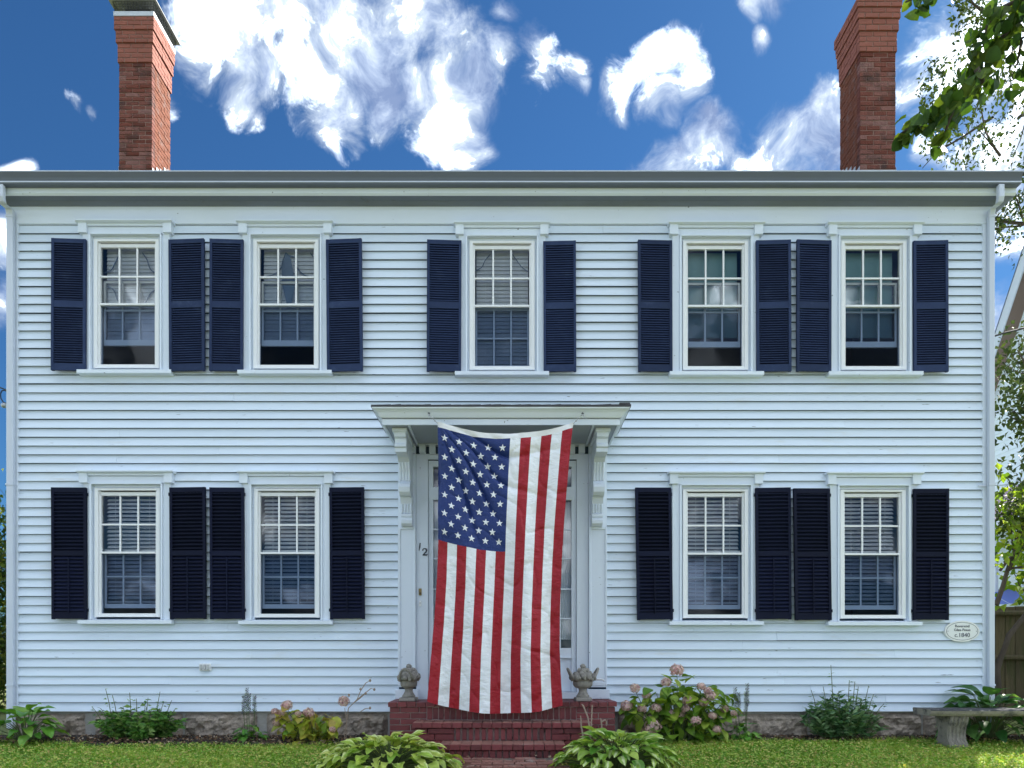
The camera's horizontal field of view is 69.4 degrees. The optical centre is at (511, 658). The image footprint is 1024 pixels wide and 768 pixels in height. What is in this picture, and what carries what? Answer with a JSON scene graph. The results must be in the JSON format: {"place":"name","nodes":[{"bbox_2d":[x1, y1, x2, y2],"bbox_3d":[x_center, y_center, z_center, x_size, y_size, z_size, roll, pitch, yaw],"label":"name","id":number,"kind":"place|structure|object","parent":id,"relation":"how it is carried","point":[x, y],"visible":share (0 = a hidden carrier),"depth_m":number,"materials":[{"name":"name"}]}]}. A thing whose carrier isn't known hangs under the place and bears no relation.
{"place":"outdoors","nodes":[
{"label":"outdoors","id":0,"kind":"place"},
{"bbox_2d":[0,387,5,407],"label":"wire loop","id":1,"kind":"object","parent":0,"point":[3,404],"visible":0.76,"depth_m":9.21,"materials":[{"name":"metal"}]},
{"bbox_2d":[446,757,569,767],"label":"path","id":2,"kind":"structure","parent":0,"point":[531,762],"depth_m":7.04,"materials":[{"name":"brick"}]},
{"bbox_2d":[0,663,1023,767],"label":"lawn","id":3,"kind":"structure","parent":0,"point":[2,717],"depth_m":7.49,"materials":[{"name":"green plant"}]},
{"bbox_2d":[0,468,5,713],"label":"hedge tree","id":4,"kind":"object","parent":3,"relation":"on","point":[3,618],"visible":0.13,"depth_m":12.72,"materials":[{"name":"green plant"}]},
{"bbox_2d":[311,730,464,767],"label":"hosta","id":5,"kind":"object","parent":3,"relation":"on","point":[421,754],"visible":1,"depth_m":6.72,"materials":[{"name":"green plant"}]},
{"bbox_2d":[388,699,616,758],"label":"brick steps","id":6,"kind":"structure","parent":3,"relation":"on","point":[552,732],"depth_m":7.68,"materials":[{"name":"red brick"}]},
{"bbox_2d":[397,664,420,701],"bbox_3d":[-1.131,0.260,8.095,0.254,0.408,0.363,0,0,6],"label":"fruit basket urn","id":7,"kind":"object","parent":6,"relation":"on","point":[408,677],"visible":1,"depth_m":8.01,"materials":[{"name":"stone"}]},
{"bbox_2d":[566,664,598,701],"bbox_3d":[0.775,0.260,8.096,0.363,0.408,0.254,0,0,-4],"label":"fruit basket urn","id":8,"kind":"object","parent":6,"relation":"on","point":[582,678],"visible":1,"depth_m":8.03,"materials":[{"name":"stone"}]},
{"bbox_2d":[0,0,1023,735],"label":"house","id":9,"kind":"structure","parent":3,"relation":"on","point":[228,392],"depth_m":8.59,"materials":[{"name":"white paint"}]},
{"bbox_2d":[75,219,175,375],"bbox_3d":[-4.470,-4.174,8.636,1.114,1.777,0.278,0,0,0],"label":"window","id":10,"kind":"structure","parent":9,"relation":"in","point":[137,299],"depth_m":8.59,"materials":[{"name":"white paint"}]},
{"bbox_2d":[75,470,176,623],"bbox_3d":[-4.460,-1.286,8.636,1.114,1.778,0.278,0,0,0],"label":"window","id":11,"kind":"structure","parent":9,"relation":"in","point":[96,482],"depth_m":8.59,"materials":[{"name":"white paint"}]},
{"bbox_2d":[236,219,334,376],"bbox_3d":[-2.620,-4.169,8.636,1.114,1.777,0.278,0,0,0],"label":"window","id":12,"kind":"structure","parent":9,"relation":"in","point":[289,297],"depth_m":8.59,"materials":[{"name":"white paint"}]},
{"bbox_2d":[236,470,335,624],"bbox_3d":[-2.610,-1.281,8.636,1.114,1.778,0.278,0,0,0],"label":"window","id":13,"kind":"structure","parent":9,"relation":"in","point":[255,482],"depth_m":8.59,"materials":[{"name":"white paint"}]},
{"bbox_2d":[454,220,549,377],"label":"window","id":14,"kind":"structure","parent":9,"relation":"in","point":[495,242],"depth_m":8.60,"materials":[{"name":"white paint"}]},
{"bbox_2d":[427,414,584,713],"bbox_3d":[-0.059,-0.984,7.678,1.637,3.111,0.176,0,0,0],"label":"flag","id":15,"kind":"object","parent":9,"relation":"hanging from","point":[496,627],"visible":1,"depth_m":7.67,"materials":[{"name":"multicoloured fabric"}]},
{"bbox_2d":[667,220,765,377],"bbox_3d":[2.360,-4.154,8.636,1.114,1.777,0.278,0,0,0],"label":"window","id":16,"kind":"structure","parent":9,"relation":"in","point":[704,285],"depth_m":8.59,"materials":[{"name":"white paint"}]},
{"bbox_2d":[667,471,765,625],"bbox_3d":[2.360,-1.274,8.636,1.114,1.777,0.278,0,0,0],"label":"window","id":17,"kind":"structure","parent":9,"relation":"in","point":[682,482],"depth_m":8.59,"materials":[{"name":"white paint"}]},
{"bbox_2d":[824,472,924,625],"bbox_3d":[4.185,-1.269,8.636,1.114,1.777,0.278,0,0,0],"label":"window","id":18,"kind":"structure","parent":9,"relation":"in","point":[840,483],"depth_m":8.59,"materials":[{"name":"white paint"}]},
{"bbox_2d":[825,220,925,377],"bbox_3d":[4.195,-4.154,8.636,1.114,1.777,0.278,0,0,0],"label":"window","id":19,"kind":"structure","parent":9,"relation":"in","point":[862,284],"depth_m":8.59,"materials":[{"name":"white paint"}]},
{"bbox_2d":[944,621,979,641],"bbox_3d":[5.219,-0.319,8.581,0.408,0.246,0.032,0,0,0],"label":"house plaque","id":20,"kind":"object","parent":9,"relation":"attached to","point":[961,631],"visible":1,"depth_m":8.57,"materials":[{"name":"white ceramic"}]},
{"bbox_2d":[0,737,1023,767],"bbox_3d":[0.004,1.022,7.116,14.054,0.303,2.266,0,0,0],"label":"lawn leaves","id":21,"kind":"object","parent":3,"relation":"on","point":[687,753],"visible":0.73,"depth_m":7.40,"materials":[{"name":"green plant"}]},
{"bbox_2d":[0,734,1023,747],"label":"flower bed","id":22,"kind":"object","parent":3,"relation":"on","point":[158,739],"visible":0.23,"depth_m":8.28,"materials":[{"name":"soil"}]},
{"bbox_2d":[0,702,70,746],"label":"hosta","id":23,"kind":"object","parent":22,"relation":"on","point":[18,712],"visible":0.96,"depth_m":8.04,"materials":[{"name":"green plant"}]},
{"bbox_2d":[88,689,187,741],"bbox_3d":[-4.193,0.634,8.274,1.079,0.598,0.601,0,0,0],"label":"shrub","id":24,"kind":"object","parent":22,"relation":"on","point":[121,724],"visible":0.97,"depth_m":8.20,"materials":[{"name":"green plant"}]},
{"bbox_2d":[231,687,269,742],"bbox_3d":[-2.922,0.637,8.270,0.420,0.632,0.442,0,0,0],"label":"flowering plant","id":25,"kind":"object","parent":22,"relation":"on","point":[243,735],"visible":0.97,"depth_m":8.27,"materials":[{"name":"green plant"}]},
{"bbox_2d":[271,700,342,745],"bbox_3d":[-2.253,0.734,8.078,0.778,0.581,0.528,0,0,0],"label":"hydrangea","id":26,"kind":"object","parent":22,"relation":"on","point":[301,725],"visible":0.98,"depth_m":8.02,"materials":[{"name":"green plant"}]},
{"bbox_2d":[338,679,374,738],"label":"dried stalks","id":27,"kind":"object","parent":22,"relation":"on","point":[342,701],"visible":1,"depth_m":8.26,"materials":[{"name":"beige plant"}]},
{"bbox_2d":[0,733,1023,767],"bbox_3d":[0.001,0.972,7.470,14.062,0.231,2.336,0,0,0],"label":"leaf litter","id":28,"kind":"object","parent":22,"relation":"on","point":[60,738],"visible":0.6,"depth_m":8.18,"materials":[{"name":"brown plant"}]},
{"bbox_2d":[618,663,743,745],"bbox_3d":[1.873,0.559,8.157,1.426,1.020,0.629,0,0,0],"label":"hydrangea","id":29,"kind":"object","parent":22,"relation":"on","point":[700,725],"visible":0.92,"depth_m":8.04,"materials":[{"name":"green plant"}]},
{"bbox_2d":[726,683,762,742],"bbox_3d":[2.592,0.613,8.272,0.386,0.680,0.397,0,0,-19],"label":"flowering plant","id":30,"kind":"object","parent":22,"relation":"on","point":[741,726],"visible":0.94,"depth_m":8.27,"materials":[{"name":"green plant"}]},
{"bbox_2d":[799,671,888,742],"bbox_3d":[3.724,0.503,8.293,1.001,0.861,0.680,0,0,0],"label":"shrub","id":31,"kind":"object","parent":22,"relation":"on","point":[847,722],"visible":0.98,"depth_m":8.23,"materials":[{"name":"green plant"}]},
{"bbox_2d":[935,685,1023,742],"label":"hosta","id":32,"kind":"object","parent":22,"relation":"on","point":[987,729],"visible":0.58,"depth_m":8.21,"materials":[{"name":"green plant"}]},
{"bbox_2d":[580,704,606,747],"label":"cut stems","id":33,"kind":"object","parent":3,"relation":"on","point":[601,721],"visible":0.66,"depth_m":7.53,"materials":[{"name":"plant"}]},
{"bbox_2d":[548,726,686,767],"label":"hosta","id":34,"kind":"object","parent":3,"relation":"on","point":[623,756],"visible":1,"depth_m":6.78,"materials":[{"name":"green plant"}]},
{"bbox_2d":[891,0,1023,160],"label":"heart leaved tree","id":35,"kind":"object","parent":3,"relation":"on","point":[950,108],"visible":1,"depth_m":5.07,"materials":[{"name":"green plant"}]},
{"bbox_2d":[913,707,1023,748],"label":"garden bench","id":36,"kind":"object","parent":3,"relation":"on","point":[952,723],"visible":0.98,"depth_m":7.82,"materials":[{"name":"stone"}]},
{"bbox_2d":[914,0,1023,269],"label":"fine leaved tree","id":37,"kind":"object","parent":3,"relation":"on","point":[962,10],"visible":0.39,"depth_m":14.04,"materials":[{"name":"green plant"}]},
{"bbox_2d":[995,245,1023,606],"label":"neighbour house","id":38,"kind":"structure","parent":3,"relation":"on","point":[1013,307],"depth_m":16.74,"materials":[{"name":"white paint"}]},
{"bbox_2d":[995,606,1023,719],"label":"board fence","id":39,"kind":"object","parent":3,"relation":"on","point":[1012,674],"visible":0.07,"depth_m":11.20,"materials":[{"name":"brown wood"}]},
{"bbox_2d":[995,589,1023,603],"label":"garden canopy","id":40,"kind":"object","parent":3,"relation":"on","point":[1009,596],"visible":0.05,"depth_m":14.97,"materials":[{"name":"blue fabric"}]},
{"bbox_2d":[995,320,1023,584],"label":"dark leaved tree","id":41,"kind":"object","parent":3,"relation":"on","point":[1019,381],"visible":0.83,"depth_m":9.38,"materials":[{"name":"green plant"}]},
{"bbox_2d":[995,462,1023,727],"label":"leaning small tree","id":42,"kind":"object","parent":3,"relation":"on","point":[1012,559],"visible":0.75,"depth_m":9.59,"materials":[{"name":"green plant"}]},
{"bbox_2d":[0,0,1023,653],"label":"sky","id":43,"kind":"structure","parent":0,"point":[257,84],"materials":[{"name":"blue"}]},
{"bbox_2d":[995,327,1023,336],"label":"service cable","id":44,"kind":"object","parent":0,"point":[1009,331],"visible":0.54,"depth_m":9.61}
]}

